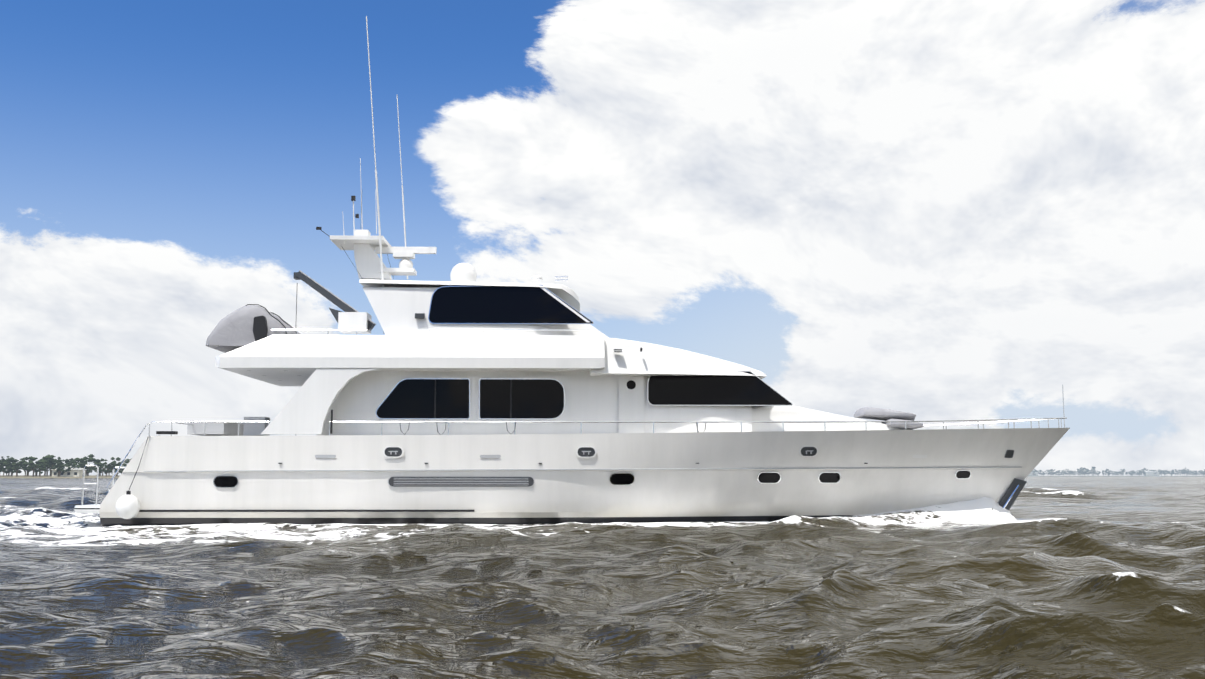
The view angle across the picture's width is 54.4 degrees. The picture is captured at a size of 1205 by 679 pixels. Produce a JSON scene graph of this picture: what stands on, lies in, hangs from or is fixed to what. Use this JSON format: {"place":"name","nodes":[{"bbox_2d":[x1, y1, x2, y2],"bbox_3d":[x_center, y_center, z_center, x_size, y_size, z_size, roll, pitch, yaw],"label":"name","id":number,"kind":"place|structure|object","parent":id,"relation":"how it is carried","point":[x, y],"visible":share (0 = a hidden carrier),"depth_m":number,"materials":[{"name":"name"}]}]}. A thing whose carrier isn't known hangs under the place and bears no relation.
{"place":"outdoors","nodes":[
{"label":"outdoors","id":0,"kind":"place"},
{"bbox_2d":[0,477,1204,678],"bbox_3d":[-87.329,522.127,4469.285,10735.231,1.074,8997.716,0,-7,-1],"label":"water surface","id":1,"kind":"object","parent":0,"point":[1073,578],"visible":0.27,"depth_m":11.31,"materials":[{"name":"liquid"}]},
{"bbox_2d":[99,428,1069,526],"bbox_3d":[0.239,4.025,30.891,24.570,3.413,6.130,0,-7,-1],"label":"yacht hull","id":2,"kind":"object","parent":1,"relation":"on","point":[598,496],"visible":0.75,"depth_m":28.01,"materials":[{"name":"paint"}]},
{"bbox_2d":[74,465,124,512],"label":"swim platform","id":3,"kind":"structure","parent":2,"relation":"attached to","point":[91,508],"depth_m":28.39,"materials":[{"name":"white paint"}]},
{"bbox_2d":[215,279,766,433],"bbox_3d":[-2.683,0.684,31.216,13.493,3.886,5.940,0,-7,-1],"label":"yacht superstructure","id":4,"kind":"object","parent":2,"relation":"on","point":[327,368],"visible":0.69,"depth_m":28.51,"materials":[{"name":"white plastic"}]},
{"bbox_2d":[206,304,301,352],"bbox_3d":[-8.874,-0.126,31.024,1.941,1.135,4.900,0,-7,-1],"label":"covered tender","id":5,"kind":"object","parent":4,"relation":"on","point":[232,331],"visible":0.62,"depth_m":28.61,"materials":[{"name":"grey fabric"}]},
{"bbox_2d":[253,316,267,341],"bbox_3d":[-8.346,-0.204,28.608,0.352,0.753,0.140,0,-7,-1],"label":"outboard motor","id":6,"kind":"object","parent":5,"relation":"attached to","point":[260,328],"visible":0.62,"depth_m":28.55,"materials":[{"name":"black plastic"}]},
{"bbox_2d":[293,16,541,333],"bbox_3d":[-4.834,-4.095,31.122,6.504,8.267,2.700,0,-7,-1],"label":"mast equipment","id":7,"kind":"object","parent":4,"relation":"on","point":[364,245],"visible":0.98,"depth_m":31.23,"materials":[{"name":"white paint"}]},
{"bbox_2d":[428,285,593,323],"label":"flybridge windows","id":8,"kind":"structure","parent":4,"relation":"attached to","point":[490,305],"depth_m":29.13,"materials":[{"name":"black glass"}]},
{"bbox_2d":[278,276,867,463],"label":"fittings","id":9,"kind":"object","parent":4,"relation":"on","point":[422,315],"visible":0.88,"depth_m":28.94,"materials":[{"name":"white paint"}]},
{"bbox_2d":[361,371,792,432],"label":"house windows","id":10,"kind":"structure","parent":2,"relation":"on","point":[461,398],"depth_m":28.92,"materials":[{"name":"black glass"}]},
{"bbox_2d":[139,446,1026,511],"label":"hull fittings","id":11,"kind":"object","parent":2,"relation":"attached to","point":[1011,494],"visible":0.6,"depth_m":27.90,"materials":[{"name":"grey metal"}]},
{"bbox_2d":[106,329,1066,518],"bbox_3d":[0.288,2.323,30.956,24.333,4.568,6.292,0,-7,-1],"label":"deck railing","id":12,"kind":"object","parent":2,"relation":"on","point":[128,505],"visible":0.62,"depth_m":28.51,"materials":[{"name":"silver metal"}]},
{"bbox_2d":[316,371,912,434],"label":"deck house","id":13,"kind":"structure","parent":2,"relation":"on","point":[594,398],"depth_m":28.98,"materials":[{"name":"white paint"}]},
{"bbox_2d":[854,407,923,429],"bbox_3d":[7.449,2.073,30.597,1.562,0.610,1.350,0,-7,-1],"label":"foredeck covered roll","id":14,"kind":"object","parent":2,"relation":"on","point":[878,414],"visible":0.83,"depth_m":30.15,"materials":[{"name":"grey fabric"}]},
{"bbox_2d":[0,475,1204,477],"bbox_3d":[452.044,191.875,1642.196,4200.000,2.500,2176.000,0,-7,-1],"label":"shore ground","id":15,"kind":"structure","parent":0,"point":[49,476],"depth_m":942.57,"materials":[{"name":"green plant"}]},
{"bbox_2d":[0,454,1204,476],"bbox_3d":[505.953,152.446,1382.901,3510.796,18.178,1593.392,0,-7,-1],"label":"shore trees","id":16,"kind":"object","parent":15,"relation":"on","point":[49,462],"visible":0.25,"depth_m":663.28,"materials":[{"name":"green plant"}]},
{"bbox_2d":[51,466,1158,476],"bbox_3d":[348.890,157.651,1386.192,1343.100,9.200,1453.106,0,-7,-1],"label":"shore houses","id":17,"kind":"structure","parent":15,"relation":"on","point":[76,472],"depth_m":651.16,"materials":[{"name":"white"}]},
{"bbox_2d":[0,0,1204,475],"label":"sky","id":18,"kind":"structure","parent":0,"point":[931,210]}
]}

